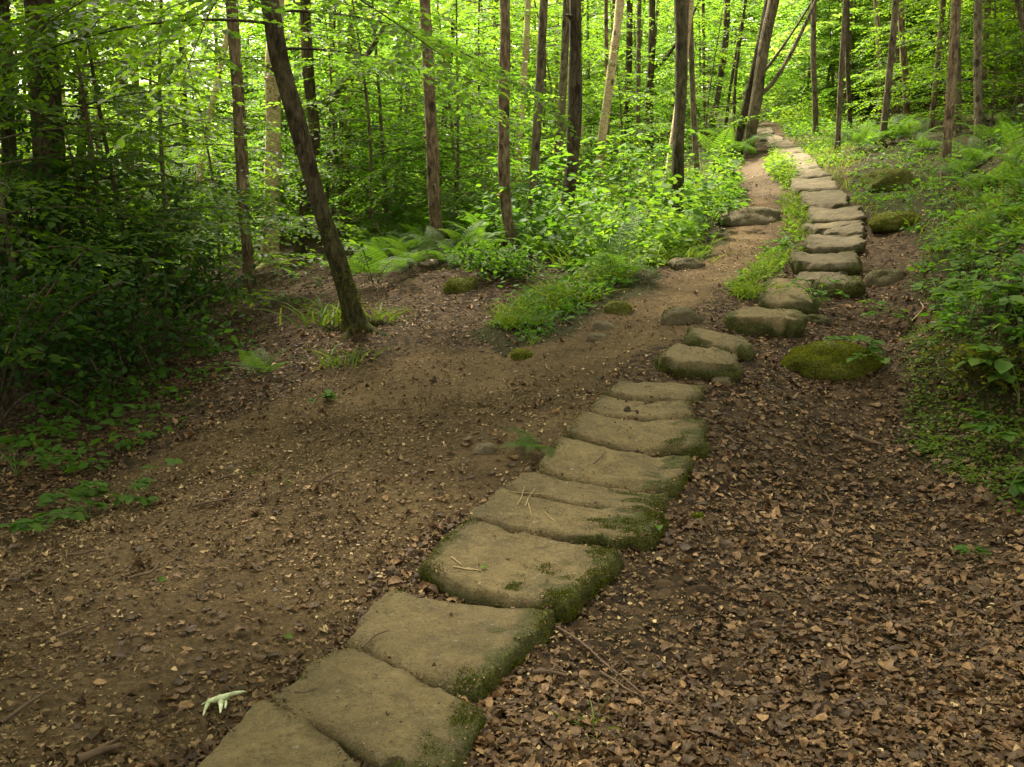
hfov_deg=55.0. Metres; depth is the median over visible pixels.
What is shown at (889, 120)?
fern
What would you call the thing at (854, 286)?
flagstone
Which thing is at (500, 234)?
fern
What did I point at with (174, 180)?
young tree
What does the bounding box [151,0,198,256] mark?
slender tree
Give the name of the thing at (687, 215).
fern
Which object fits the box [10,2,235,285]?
young tree
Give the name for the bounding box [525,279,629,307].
grass tuft
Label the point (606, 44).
tree
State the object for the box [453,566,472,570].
splinter
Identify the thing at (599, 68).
young tree
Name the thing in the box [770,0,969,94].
young tree
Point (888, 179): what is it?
mossy hummock
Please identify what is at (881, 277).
boulder
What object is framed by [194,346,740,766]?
joint crumbs
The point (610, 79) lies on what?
tree
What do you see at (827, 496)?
stick
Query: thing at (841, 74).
slender tree
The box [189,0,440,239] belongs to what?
young tree
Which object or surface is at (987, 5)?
young tree
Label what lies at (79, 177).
tree
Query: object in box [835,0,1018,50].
young tree
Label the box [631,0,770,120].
young tree
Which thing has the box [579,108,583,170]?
tree
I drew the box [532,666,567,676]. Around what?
stick
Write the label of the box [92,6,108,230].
slender tree
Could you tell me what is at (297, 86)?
slender tree
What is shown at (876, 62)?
young tree
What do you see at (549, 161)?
seedling tree
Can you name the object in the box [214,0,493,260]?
young tree
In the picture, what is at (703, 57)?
slender tree
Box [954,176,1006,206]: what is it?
fern
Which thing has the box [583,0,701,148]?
young tree
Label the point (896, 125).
fern
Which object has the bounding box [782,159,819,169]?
flagstone
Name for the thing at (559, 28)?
young tree
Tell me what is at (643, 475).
flagstone
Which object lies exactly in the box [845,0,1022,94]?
young tree
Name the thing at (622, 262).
fern
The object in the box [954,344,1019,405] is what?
bramble
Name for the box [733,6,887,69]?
young tree
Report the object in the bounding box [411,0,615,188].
young tree
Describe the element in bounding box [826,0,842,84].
slender tree
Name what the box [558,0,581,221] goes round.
tree
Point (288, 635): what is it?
fallen leaf
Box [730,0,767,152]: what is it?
tree
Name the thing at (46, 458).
bramble
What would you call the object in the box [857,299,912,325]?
bramble
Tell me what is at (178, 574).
fallen leaf
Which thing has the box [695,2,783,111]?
young tree
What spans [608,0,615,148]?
slender tree
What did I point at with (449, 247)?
fern
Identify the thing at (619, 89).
young tree
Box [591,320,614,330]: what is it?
stone
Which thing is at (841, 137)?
fern
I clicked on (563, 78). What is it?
slender tree
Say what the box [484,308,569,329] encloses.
grass tuft
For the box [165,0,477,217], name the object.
young tree
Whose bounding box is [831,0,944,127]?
young tree
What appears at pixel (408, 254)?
fern
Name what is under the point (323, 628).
fallen leaf
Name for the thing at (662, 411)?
flagstone
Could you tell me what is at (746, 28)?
young tree
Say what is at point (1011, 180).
fern
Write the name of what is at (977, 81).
slender tree
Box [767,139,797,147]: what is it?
flagstone
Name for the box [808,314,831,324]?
stone
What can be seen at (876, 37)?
tree
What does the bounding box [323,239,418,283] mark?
fern
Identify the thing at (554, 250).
fern
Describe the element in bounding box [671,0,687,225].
tree
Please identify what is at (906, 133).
fern
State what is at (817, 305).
weed
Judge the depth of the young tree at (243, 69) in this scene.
17.33 m
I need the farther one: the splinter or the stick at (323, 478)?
the stick at (323, 478)
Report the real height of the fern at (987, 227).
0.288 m
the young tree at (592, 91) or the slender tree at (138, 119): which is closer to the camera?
the slender tree at (138, 119)
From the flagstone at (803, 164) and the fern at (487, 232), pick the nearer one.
the fern at (487, 232)
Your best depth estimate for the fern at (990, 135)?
13.83 m
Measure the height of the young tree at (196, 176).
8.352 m
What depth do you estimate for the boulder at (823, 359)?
6.20 m
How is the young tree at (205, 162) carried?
on the ground at (680, 291)
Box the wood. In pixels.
[12,0,886,268]
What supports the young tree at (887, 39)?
on the ground at (680, 291)
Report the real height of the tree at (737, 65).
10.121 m
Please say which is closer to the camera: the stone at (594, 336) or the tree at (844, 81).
the stone at (594, 336)
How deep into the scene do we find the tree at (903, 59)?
20.01 m
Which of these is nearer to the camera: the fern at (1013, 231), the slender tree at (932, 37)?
the fern at (1013, 231)
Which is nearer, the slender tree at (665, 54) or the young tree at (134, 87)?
the young tree at (134, 87)
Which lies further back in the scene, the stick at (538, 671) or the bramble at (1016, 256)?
the bramble at (1016, 256)
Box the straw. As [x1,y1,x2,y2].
[507,491,547,494]
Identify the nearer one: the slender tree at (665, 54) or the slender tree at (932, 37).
the slender tree at (932, 37)
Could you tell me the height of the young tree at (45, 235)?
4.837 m
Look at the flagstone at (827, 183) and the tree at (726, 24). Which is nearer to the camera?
the flagstone at (827, 183)
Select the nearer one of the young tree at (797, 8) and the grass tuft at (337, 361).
the grass tuft at (337, 361)
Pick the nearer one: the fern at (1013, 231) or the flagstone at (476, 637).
the flagstone at (476, 637)
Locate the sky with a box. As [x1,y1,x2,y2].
[0,0,883,172]
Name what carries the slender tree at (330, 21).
on the ground at (680, 291)
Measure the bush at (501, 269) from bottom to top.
0.455 m
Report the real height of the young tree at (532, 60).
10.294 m
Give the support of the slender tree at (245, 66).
on the ground at (680, 291)
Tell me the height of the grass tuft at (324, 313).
0.269 m
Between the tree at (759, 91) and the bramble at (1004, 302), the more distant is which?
the tree at (759, 91)
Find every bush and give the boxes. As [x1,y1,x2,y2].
[0,53,242,336]
[0,112,132,343]
[0,206,175,425]
[0,226,205,404]
[3,247,259,384]
[82,246,272,334]
[438,235,553,280]
[917,339,1023,390]
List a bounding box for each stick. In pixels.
[0,686,54,725]
[56,623,88,637]
[67,549,103,556]
[75,742,121,764]
[96,732,126,747]
[130,562,158,578]
[191,494,244,506]
[215,474,238,480]
[228,465,274,475]
[285,524,323,541]
[294,688,315,692]
[319,471,342,481]
[361,629,389,648]
[383,408,411,410]
[495,399,516,414]
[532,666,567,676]
[555,625,641,693]
[599,670,643,697]
[824,491,834,523]
[853,433,883,445]
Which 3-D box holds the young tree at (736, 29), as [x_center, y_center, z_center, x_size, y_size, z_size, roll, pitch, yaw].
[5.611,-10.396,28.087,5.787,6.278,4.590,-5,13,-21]
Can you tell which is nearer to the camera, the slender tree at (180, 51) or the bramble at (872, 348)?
the bramble at (872, 348)
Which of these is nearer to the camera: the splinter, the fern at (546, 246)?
the splinter
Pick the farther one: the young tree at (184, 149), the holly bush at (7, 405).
the young tree at (184, 149)
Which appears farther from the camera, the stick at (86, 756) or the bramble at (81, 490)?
the bramble at (81, 490)
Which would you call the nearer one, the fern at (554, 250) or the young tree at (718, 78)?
the fern at (554, 250)
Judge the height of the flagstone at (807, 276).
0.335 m
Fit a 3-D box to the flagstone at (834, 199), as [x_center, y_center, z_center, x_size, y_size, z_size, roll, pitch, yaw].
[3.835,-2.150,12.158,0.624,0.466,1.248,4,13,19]
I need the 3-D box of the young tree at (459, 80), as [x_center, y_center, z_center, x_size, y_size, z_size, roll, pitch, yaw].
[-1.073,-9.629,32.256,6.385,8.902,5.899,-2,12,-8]
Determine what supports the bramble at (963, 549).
on the ground at (680, 291)
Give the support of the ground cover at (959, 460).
on the ground at (680, 291)
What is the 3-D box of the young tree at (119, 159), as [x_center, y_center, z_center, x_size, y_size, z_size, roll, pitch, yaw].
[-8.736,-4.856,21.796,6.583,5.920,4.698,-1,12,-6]
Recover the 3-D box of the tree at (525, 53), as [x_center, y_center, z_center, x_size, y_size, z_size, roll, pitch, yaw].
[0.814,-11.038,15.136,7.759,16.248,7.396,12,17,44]
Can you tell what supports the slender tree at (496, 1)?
on the ground at (680, 291)
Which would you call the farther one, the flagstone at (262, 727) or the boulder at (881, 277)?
the boulder at (881, 277)
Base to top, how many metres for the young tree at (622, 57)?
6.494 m
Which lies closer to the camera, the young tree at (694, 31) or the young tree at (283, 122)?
the young tree at (283, 122)
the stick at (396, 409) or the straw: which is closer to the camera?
the straw
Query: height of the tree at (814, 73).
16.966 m
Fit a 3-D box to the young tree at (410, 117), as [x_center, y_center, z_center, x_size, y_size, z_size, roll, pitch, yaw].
[-3.283,-8.030,29.223,7.110,6.486,5.191,-9,15,-36]
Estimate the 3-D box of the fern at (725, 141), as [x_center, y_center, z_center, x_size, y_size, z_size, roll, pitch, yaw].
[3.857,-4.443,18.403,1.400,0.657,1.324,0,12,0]
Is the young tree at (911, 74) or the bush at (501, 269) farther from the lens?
the young tree at (911, 74)
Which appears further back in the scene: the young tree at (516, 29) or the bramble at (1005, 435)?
the young tree at (516, 29)
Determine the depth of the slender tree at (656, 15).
23.68 m
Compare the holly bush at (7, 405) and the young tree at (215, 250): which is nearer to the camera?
the holly bush at (7, 405)
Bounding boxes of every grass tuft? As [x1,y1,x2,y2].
[243,291,368,327]
[298,340,396,369]
[333,300,419,324]
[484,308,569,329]
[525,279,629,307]
[546,696,622,743]
[639,242,735,264]
[718,278,800,299]
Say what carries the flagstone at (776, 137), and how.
on the ground at (680, 291)
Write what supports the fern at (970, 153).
on the ground at (680, 291)
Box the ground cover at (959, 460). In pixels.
[894,314,1023,513]
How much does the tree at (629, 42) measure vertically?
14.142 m
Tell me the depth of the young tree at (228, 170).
41.95 m
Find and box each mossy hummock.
[442,276,477,293]
[860,167,918,191]
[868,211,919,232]
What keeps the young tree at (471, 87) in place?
on the ground at (680, 291)
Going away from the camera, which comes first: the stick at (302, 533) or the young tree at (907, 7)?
the stick at (302, 533)
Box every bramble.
[0,442,81,475]
[0,488,108,532]
[71,458,182,506]
[307,390,337,404]
[824,333,889,367]
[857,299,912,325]
[911,278,977,319]
[931,283,1018,336]
[934,227,1019,274]
[940,278,1023,340]
[948,241,1023,300]
[950,544,991,563]
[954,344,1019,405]
[959,408,1019,447]
[964,252,1023,307]
[967,288,1023,352]
[1004,468,1023,496]
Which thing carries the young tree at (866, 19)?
on the ground at (680, 291)
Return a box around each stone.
[474,442,495,454]
[586,332,606,341]
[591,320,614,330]
[603,300,632,314]
[668,257,705,270]
[711,376,731,386]
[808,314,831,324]
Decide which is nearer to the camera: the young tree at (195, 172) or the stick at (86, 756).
the stick at (86, 756)
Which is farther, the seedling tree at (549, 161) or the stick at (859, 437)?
the seedling tree at (549, 161)
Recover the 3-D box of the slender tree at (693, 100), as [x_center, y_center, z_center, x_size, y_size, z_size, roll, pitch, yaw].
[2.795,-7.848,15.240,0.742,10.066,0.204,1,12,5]
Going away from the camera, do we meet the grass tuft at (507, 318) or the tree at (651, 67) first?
the grass tuft at (507, 318)
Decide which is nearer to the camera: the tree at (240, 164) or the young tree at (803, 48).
the tree at (240, 164)
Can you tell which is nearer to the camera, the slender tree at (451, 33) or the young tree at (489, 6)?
the slender tree at (451, 33)
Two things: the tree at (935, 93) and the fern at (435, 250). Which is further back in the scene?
the tree at (935, 93)
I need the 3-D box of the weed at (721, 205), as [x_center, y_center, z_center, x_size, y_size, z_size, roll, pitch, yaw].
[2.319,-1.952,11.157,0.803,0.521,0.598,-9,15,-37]
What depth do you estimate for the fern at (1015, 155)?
9.48 m
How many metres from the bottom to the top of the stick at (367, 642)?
0.028 m
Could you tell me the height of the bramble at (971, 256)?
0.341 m
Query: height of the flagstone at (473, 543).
0.392 m
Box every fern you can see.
[227,347,294,379]
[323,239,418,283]
[339,216,381,246]
[345,236,414,259]
[349,228,401,259]
[357,213,423,239]
[373,224,473,243]
[375,237,442,266]
[376,203,424,229]
[376,232,430,258]
[405,226,472,263]
[411,198,451,214]
[418,204,479,232]
[433,219,485,270]
[436,226,512,250]
[442,211,500,246]
[454,239,524,261]
[459,195,498,217]
[478,207,533,244]
[495,428,554,457]
[503,230,571,258]
[505,220,563,256]
[514,222,573,239]
[546,245,587,263]
[565,211,664,282]
[568,219,608,241]
[656,208,703,238]
[684,126,749,161]
[698,129,774,156]
[814,129,868,145]
[841,125,899,149]
[842,120,878,136]
[848,115,915,144]
[861,112,923,143]
[865,115,912,130]
[876,118,941,141]
[902,133,964,151]
[927,148,985,176]
[937,166,1009,191]
[948,136,1005,162]
[952,123,1005,142]
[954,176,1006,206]
[954,203,1021,236]
[961,161,1023,183]
[968,197,1023,222]
[976,113,1021,139]
[981,120,1023,165]
[989,155,1023,190]
[989,216,1023,238]
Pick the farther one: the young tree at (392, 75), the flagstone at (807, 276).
the young tree at (392, 75)
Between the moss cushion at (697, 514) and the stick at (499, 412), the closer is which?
the moss cushion at (697, 514)
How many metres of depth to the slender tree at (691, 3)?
15.13 m
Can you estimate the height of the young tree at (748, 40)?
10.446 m
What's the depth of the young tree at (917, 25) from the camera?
25.96 m
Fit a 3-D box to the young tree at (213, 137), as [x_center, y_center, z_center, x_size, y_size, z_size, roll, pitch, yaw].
[-3.625,-2.611,11.863,3.124,3.042,2.636,-11,16,-43]
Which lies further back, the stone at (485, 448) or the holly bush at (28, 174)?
the holly bush at (28, 174)
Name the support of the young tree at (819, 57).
on the ground at (680, 291)
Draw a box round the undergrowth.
[0,68,1023,473]
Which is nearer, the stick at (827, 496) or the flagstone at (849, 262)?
the stick at (827, 496)
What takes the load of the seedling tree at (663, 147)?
on the ground at (680, 291)
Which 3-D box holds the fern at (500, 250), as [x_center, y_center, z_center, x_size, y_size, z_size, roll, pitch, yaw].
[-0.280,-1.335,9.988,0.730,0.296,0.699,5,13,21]
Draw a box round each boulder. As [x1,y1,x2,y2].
[660,306,702,325]
[718,206,780,226]
[780,340,883,379]
[864,268,906,287]
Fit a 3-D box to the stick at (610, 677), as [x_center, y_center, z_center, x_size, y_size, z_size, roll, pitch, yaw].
[0.356,0.986,3.225,0.013,0.012,0.206,-9,15,-36]
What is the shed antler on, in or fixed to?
on the ground at (680, 291)
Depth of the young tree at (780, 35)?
46.24 m
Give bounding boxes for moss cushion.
[509,348,532,359]
[691,511,704,518]
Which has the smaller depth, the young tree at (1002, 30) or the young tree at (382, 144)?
the young tree at (382, 144)
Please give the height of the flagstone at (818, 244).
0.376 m
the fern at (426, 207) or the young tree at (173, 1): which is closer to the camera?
the fern at (426, 207)
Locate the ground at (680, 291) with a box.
[0,7,1023,766]
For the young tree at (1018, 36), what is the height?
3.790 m
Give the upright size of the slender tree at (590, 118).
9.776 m
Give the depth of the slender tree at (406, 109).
17.16 m
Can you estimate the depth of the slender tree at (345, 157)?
15.14 m
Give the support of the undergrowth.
on the ground at (680, 291)
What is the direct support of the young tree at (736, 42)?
on the ground at (680, 291)
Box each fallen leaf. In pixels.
[158,576,166,581]
[173,571,182,577]
[284,632,292,637]
[318,625,327,632]
[483,697,492,705]
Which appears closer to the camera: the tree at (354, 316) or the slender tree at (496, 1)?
the tree at (354, 316)
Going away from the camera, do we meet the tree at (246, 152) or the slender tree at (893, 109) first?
the tree at (246, 152)
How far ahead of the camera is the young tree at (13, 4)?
16.49 m
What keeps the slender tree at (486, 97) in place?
on the ground at (680, 291)
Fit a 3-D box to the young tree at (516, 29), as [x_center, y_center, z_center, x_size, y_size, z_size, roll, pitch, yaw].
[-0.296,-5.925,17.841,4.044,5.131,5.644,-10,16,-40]
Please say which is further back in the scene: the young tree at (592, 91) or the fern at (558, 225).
the young tree at (592, 91)
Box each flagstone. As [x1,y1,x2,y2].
[197,700,358,766]
[271,646,486,766]
[345,587,556,703]
[417,517,623,622]
[466,487,669,551]
[503,472,668,513]
[538,437,693,498]
[562,410,709,458]
[588,395,695,421]
[603,379,705,403]
[654,344,742,382]
[683,327,755,360]
[723,306,807,337]
[757,127,773,133]
[757,133,783,141]
[757,278,815,314]
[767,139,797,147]
[772,145,803,153]
[780,153,813,160]
[781,168,830,179]
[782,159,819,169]
[788,250,861,275]
[790,176,838,194]
[796,271,847,284]
[799,190,849,210]
[800,220,862,234]
[803,234,866,254]
[806,205,867,223]
[812,275,865,297]
[823,222,866,237]
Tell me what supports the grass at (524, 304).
on the ground at (680, 291)
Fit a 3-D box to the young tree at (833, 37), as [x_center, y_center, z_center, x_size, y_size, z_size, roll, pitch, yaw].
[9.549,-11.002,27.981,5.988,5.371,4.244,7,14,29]
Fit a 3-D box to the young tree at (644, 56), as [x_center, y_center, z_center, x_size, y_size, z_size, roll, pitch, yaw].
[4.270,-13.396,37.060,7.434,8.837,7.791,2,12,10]
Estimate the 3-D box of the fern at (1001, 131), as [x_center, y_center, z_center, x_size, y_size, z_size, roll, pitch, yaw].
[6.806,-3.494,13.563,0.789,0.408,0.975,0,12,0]
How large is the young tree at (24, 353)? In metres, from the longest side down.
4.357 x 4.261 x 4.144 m
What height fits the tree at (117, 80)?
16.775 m
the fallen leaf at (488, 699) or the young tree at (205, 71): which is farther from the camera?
the young tree at (205, 71)
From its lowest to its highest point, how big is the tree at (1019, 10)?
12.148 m
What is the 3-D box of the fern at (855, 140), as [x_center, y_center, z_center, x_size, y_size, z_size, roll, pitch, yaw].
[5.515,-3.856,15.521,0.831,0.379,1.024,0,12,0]
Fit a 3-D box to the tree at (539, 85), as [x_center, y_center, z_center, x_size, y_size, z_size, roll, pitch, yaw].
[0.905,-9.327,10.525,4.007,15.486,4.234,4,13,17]
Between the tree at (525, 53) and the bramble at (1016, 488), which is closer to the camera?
the bramble at (1016, 488)
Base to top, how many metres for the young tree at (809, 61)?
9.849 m
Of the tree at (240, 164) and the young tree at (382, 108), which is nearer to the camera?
the tree at (240, 164)
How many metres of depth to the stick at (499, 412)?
5.63 m
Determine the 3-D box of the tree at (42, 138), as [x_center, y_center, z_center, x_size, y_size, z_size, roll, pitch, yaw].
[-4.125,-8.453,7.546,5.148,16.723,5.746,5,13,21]
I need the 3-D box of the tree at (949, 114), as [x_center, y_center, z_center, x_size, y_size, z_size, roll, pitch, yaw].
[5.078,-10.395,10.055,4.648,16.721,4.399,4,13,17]
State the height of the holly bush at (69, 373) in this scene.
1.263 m
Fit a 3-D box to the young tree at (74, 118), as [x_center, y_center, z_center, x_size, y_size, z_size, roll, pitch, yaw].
[-16.910,-7.828,36.608,9.287,10.598,8.666,-10,15,-39]
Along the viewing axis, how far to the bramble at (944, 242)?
7.30 m
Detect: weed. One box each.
[676,188,753,231]
[786,276,849,312]
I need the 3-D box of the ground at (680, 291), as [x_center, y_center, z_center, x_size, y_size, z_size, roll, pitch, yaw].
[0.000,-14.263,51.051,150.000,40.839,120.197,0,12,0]
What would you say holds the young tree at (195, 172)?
on the ground at (680, 291)
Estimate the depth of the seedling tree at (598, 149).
13.57 m
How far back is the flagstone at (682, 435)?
5.08 m
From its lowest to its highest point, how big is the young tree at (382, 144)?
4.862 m
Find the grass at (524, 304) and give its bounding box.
[383,71,1023,346]
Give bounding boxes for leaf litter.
[0,100,1023,766]
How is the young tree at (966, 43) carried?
on the ground at (680, 291)
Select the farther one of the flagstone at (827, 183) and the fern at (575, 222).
the flagstone at (827, 183)
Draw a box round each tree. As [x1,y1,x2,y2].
[0,0,19,319]
[0,0,232,287]
[0,0,253,302]
[0,0,306,323]
[0,0,379,324]
[0,0,391,331]
[0,0,578,342]
[0,1,210,276]
[0,2,158,243]
[0,18,278,406]
[0,26,256,276]
[10,0,293,287]
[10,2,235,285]
[19,0,323,268]
[19,32,179,289]
[20,0,96,344]
[25,76,212,277]
[66,0,338,259]
[66,12,255,277]
[75,7,87,300]
[90,39,307,282]
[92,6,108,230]
[108,4,296,267]
[113,3,156,275]
[119,0,337,265]
[119,0,417,243]
[127,7,310,266]
[130,1,146,257]
[134,0,439,238]
[145,82,262,259]
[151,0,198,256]
[153,91,257,257]
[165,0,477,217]
[176,1,190,265]
[182,24,227,267]
[184,0,445,235]
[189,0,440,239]
[191,76,293,243]
[192,15,357,252]
[205,0,474,179]
[213,0,496,225]
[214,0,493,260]
[214,1,443,199]
[215,5,226,254]
[225,0,268,303]
[231,1,461,208]
[236,0,248,276]
[240,0,299,268]
[244,16,249,212]
[250,0,529,212]
[283,0,400,258]
[296,16,301,215]
[316,8,473,209]
[320,0,553,210]
[320,1,529,189]
[320,5,510,205]
[322,0,598,226]
[328,9,340,209]
[336,0,596,234]
[337,0,352,222]
[338,0,356,231]
[348,9,368,214]
[356,0,609,188]
[357,0,540,183]
[375,0,616,160]
[383,0,583,143]
[399,3,426,198]
[400,0,411,209]
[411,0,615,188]
[414,0,552,199]
[415,0,644,173]
[417,0,445,254]
[435,0,623,148]
[438,0,648,182]
[439,1,457,193]
[448,0,653,177]
[451,0,711,143]
[461,1,687,147]
[480,0,490,183]
[480,0,672,154]
[486,151,572,235]
[492,0,498,183]
[496,0,530,254]
[498,0,672,157]
[514,0,530,192]
[523,0,641,161]
[527,0,547,222]
[532,0,716,132]
[536,1,657,156]
[549,0,569,195]
[549,0,710,160]
[554,0,559,108]
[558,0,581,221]
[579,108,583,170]
[580,122,671,207]
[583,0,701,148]
[583,0,779,137]
[584,0,702,156]
[586,0,803,117]
[586,3,592,156]
[593,0,624,183]
[595,0,746,129]
[604,0,608,164]
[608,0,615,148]
[609,0,772,136]
[615,0,800,125]
[618,0,632,152]
[618,129,700,199]
[626,0,778,151]
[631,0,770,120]
[633,0,645,141]
[635,0,641,154]
[636,0,767,116]
[643,0,700,147]
[644,0,797,114]
[655,0,659,49]
[661,1,669,133]
[662,0,693,187]
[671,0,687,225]
[686,0,689,46]
[689,0,802,98]
[689,17,700,185]
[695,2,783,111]
[696,0,793,91]
[698,0,810,139]
[700,0,910,115]
[701,0,706,134]
[721,3,746,147]
[730,0,746,142]
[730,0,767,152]
[730,0,816,156]
[731,0,880,63]
[733,0,1016,98]
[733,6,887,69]
[739,7,837,93]
[744,1,839,78]
[746,0,929,85]
[747,0,973,58]
[755,0,891,118]
[768,0,884,119]
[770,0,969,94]
[772,0,1018,52]
[774,2,904,29]
[790,0,939,121]
[808,0,822,134]
[810,0,972,99]
[817,2,1010,65]
[819,0,988,89]
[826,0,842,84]
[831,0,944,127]
[834,0,847,152]
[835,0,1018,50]
[842,0,852,119]
[842,0,1022,124]
[845,0,851,131]
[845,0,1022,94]
[851,0,1022,93]
[872,0,1023,120]
[873,0,889,114]
[877,0,898,145]
[881,0,1015,60]
[888,0,1018,85]
[890,24,899,120]
[898,0,915,128]
[903,0,1023,132]
[906,0,1023,124]
[907,0,1022,110]
[919,5,1020,70]
[924,0,945,132]
[929,4,934,84]
[939,0,961,182]
[954,34,964,134]
[961,0,1022,95]
[973,0,983,139]
[982,0,990,120]
[1014,0,1023,43]
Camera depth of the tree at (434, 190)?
10.81 m
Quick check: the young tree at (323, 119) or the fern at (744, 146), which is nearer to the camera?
the fern at (744, 146)
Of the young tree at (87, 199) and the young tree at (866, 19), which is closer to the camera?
the young tree at (87, 199)
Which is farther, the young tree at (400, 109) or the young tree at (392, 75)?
the young tree at (392, 75)
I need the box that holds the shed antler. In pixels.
[201,691,245,715]
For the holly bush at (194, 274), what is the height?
0.766 m
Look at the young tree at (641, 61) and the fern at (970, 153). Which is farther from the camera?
the young tree at (641, 61)
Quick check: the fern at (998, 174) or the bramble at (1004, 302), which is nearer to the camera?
the bramble at (1004, 302)
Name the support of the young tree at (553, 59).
on the ground at (680, 291)
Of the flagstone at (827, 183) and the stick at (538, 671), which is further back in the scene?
the flagstone at (827, 183)
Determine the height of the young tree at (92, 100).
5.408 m
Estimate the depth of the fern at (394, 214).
13.36 m
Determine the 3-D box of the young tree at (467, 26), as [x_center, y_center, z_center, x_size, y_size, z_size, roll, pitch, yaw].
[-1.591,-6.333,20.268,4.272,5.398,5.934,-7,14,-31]
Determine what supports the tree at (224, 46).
on the ground at (680, 291)
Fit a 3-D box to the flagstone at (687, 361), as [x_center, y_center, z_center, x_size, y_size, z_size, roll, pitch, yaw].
[1.140,-0.024,6.072,0.535,0.411,0.401,0,12,0]
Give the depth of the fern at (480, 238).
10.51 m
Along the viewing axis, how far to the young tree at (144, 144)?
33.77 m
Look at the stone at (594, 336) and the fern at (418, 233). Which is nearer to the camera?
the stone at (594, 336)
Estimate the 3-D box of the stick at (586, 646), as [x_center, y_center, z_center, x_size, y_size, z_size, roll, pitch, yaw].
[0.300,0.943,3.374,0.026,0.038,0.511,-7,14,-31]
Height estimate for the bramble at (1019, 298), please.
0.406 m
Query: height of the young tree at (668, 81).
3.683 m
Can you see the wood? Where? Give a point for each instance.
(221, 41)
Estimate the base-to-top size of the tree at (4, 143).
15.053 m
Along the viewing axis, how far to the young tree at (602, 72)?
32.97 m
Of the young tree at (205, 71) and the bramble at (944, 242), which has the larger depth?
the young tree at (205, 71)
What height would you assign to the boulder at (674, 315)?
0.200 m
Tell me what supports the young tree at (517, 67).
on the ground at (680, 291)
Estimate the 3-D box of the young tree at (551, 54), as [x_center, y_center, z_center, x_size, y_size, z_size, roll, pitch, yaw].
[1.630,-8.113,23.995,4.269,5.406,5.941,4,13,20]
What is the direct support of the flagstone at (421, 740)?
on the ground at (680, 291)
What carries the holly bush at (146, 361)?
on the ground at (680, 291)
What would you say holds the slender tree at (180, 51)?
on the ground at (680, 291)
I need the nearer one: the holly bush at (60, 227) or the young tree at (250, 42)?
the holly bush at (60, 227)
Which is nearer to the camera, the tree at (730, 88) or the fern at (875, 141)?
the fern at (875, 141)
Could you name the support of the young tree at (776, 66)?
on the ground at (680, 291)
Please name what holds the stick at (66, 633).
on the ground at (680, 291)
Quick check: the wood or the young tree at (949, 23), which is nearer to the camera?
the young tree at (949, 23)
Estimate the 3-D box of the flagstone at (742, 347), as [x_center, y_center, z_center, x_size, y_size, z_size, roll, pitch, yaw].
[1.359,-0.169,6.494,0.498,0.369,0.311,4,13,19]
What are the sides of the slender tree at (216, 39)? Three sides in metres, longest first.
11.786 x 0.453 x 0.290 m
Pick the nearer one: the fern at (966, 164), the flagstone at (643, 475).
the flagstone at (643, 475)
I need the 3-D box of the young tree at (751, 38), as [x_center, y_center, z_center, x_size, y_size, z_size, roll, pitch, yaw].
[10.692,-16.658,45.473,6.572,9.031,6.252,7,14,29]
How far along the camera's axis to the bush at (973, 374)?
5.48 m
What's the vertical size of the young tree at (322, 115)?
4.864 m
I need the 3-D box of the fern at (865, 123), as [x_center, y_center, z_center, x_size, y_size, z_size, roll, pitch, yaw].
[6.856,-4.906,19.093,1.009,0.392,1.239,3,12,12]
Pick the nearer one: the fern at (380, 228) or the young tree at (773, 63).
the fern at (380, 228)
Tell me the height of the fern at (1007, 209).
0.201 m
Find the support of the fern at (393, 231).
on the ground at (680, 291)
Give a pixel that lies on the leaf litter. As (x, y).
(562, 740)
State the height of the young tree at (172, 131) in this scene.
9.007 m
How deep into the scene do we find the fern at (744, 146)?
18.75 m
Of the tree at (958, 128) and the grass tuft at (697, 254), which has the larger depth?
the tree at (958, 128)
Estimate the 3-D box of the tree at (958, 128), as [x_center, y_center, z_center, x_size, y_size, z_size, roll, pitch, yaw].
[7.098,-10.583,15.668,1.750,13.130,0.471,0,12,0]
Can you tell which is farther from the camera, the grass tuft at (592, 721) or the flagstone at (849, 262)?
the flagstone at (849, 262)
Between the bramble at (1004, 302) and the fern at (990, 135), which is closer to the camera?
the bramble at (1004, 302)
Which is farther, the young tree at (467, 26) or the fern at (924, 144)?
the young tree at (467, 26)
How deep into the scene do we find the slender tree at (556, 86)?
24.17 m
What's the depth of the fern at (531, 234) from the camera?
10.56 m
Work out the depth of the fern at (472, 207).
13.60 m
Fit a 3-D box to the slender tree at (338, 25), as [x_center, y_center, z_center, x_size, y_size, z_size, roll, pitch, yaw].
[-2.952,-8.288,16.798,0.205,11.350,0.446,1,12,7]
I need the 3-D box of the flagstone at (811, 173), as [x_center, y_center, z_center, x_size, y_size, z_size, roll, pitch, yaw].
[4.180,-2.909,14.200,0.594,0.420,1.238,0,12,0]
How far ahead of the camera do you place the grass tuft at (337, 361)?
7.17 m
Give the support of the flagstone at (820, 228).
on the ground at (680, 291)
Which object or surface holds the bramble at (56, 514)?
on the ground at (680, 291)
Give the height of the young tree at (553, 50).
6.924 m
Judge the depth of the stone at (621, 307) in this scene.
7.75 m
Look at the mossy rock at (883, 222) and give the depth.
10.22 m
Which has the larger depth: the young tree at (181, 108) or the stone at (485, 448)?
the young tree at (181, 108)
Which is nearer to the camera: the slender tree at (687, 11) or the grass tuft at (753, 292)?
the grass tuft at (753, 292)
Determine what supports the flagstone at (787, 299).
on the ground at (680, 291)
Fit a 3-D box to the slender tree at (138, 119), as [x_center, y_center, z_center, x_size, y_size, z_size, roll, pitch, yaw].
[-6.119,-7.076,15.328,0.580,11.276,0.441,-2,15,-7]
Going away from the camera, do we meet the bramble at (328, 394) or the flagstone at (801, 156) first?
the bramble at (328, 394)
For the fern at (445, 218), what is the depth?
12.85 m
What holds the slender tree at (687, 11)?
on the ground at (680, 291)

